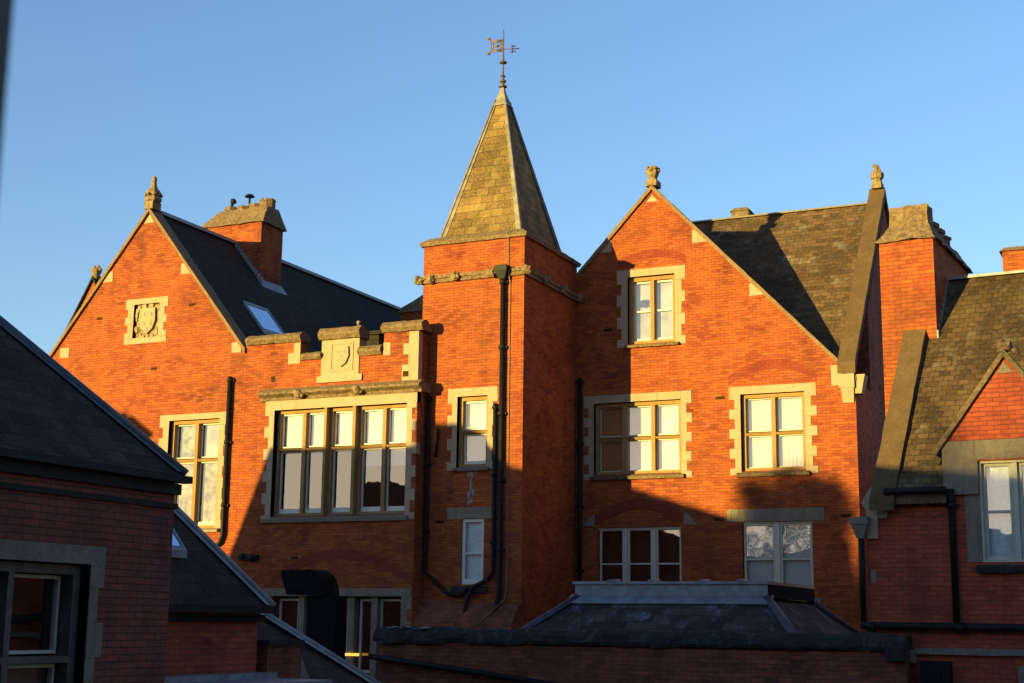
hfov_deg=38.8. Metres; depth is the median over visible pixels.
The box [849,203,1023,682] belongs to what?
chimney building
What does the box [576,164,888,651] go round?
gabled building
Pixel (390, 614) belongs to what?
window
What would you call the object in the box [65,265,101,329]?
gabled building
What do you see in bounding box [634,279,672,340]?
window
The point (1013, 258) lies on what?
chimney
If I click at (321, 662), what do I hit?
lean to
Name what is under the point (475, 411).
window
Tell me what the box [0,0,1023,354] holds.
sky
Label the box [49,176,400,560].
gabled building
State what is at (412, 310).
building
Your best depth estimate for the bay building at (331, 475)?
39.14 m
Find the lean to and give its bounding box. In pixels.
[257,613,380,682]
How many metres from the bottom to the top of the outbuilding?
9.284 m
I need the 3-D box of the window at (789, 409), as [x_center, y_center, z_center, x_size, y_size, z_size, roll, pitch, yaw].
[7.088,2.462,38.848,1.722,2.062,0.480,-4,-12,25]
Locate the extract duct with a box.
[281,569,346,659]
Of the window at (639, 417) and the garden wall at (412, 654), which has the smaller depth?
the garden wall at (412, 654)
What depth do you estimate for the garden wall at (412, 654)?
24.91 m
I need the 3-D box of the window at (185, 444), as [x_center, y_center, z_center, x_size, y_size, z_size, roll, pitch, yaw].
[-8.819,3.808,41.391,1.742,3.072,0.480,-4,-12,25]
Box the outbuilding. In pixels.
[164,503,332,682]
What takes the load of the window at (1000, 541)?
in the chimney building at (940, 525)
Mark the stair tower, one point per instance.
(501, 296)
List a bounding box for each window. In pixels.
[6,573,60,682]
[175,423,218,524]
[279,408,406,513]
[279,598,400,674]
[462,519,483,583]
[464,401,485,463]
[600,529,681,580]
[601,404,678,471]
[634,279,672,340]
[744,523,813,585]
[747,396,803,467]
[982,462,1023,559]
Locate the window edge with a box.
[0,0,13,163]
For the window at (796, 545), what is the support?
in the gabled building at (730, 408)
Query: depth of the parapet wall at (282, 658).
20.71 m
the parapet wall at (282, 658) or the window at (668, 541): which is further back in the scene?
the window at (668, 541)
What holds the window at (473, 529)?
in the stair tower
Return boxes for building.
[0,315,192,682]
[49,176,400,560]
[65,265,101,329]
[234,320,432,679]
[397,295,422,320]
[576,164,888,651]
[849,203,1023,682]
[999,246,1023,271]
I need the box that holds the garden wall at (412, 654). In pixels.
[368,625,911,682]
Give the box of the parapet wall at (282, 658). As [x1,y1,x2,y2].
[256,639,309,678]
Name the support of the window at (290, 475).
in the bay building at (331, 475)
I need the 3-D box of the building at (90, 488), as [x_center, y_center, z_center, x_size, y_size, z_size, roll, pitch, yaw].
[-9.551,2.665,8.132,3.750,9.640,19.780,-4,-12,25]
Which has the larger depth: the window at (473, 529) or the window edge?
the window at (473, 529)
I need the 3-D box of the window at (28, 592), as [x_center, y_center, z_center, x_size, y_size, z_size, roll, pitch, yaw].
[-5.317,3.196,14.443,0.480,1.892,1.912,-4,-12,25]
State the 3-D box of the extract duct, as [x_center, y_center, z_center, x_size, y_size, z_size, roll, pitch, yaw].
[-4.792,9.062,34.459,1.520,7.220,0.700,-4,-12,25]
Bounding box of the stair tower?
[413,29,583,643]

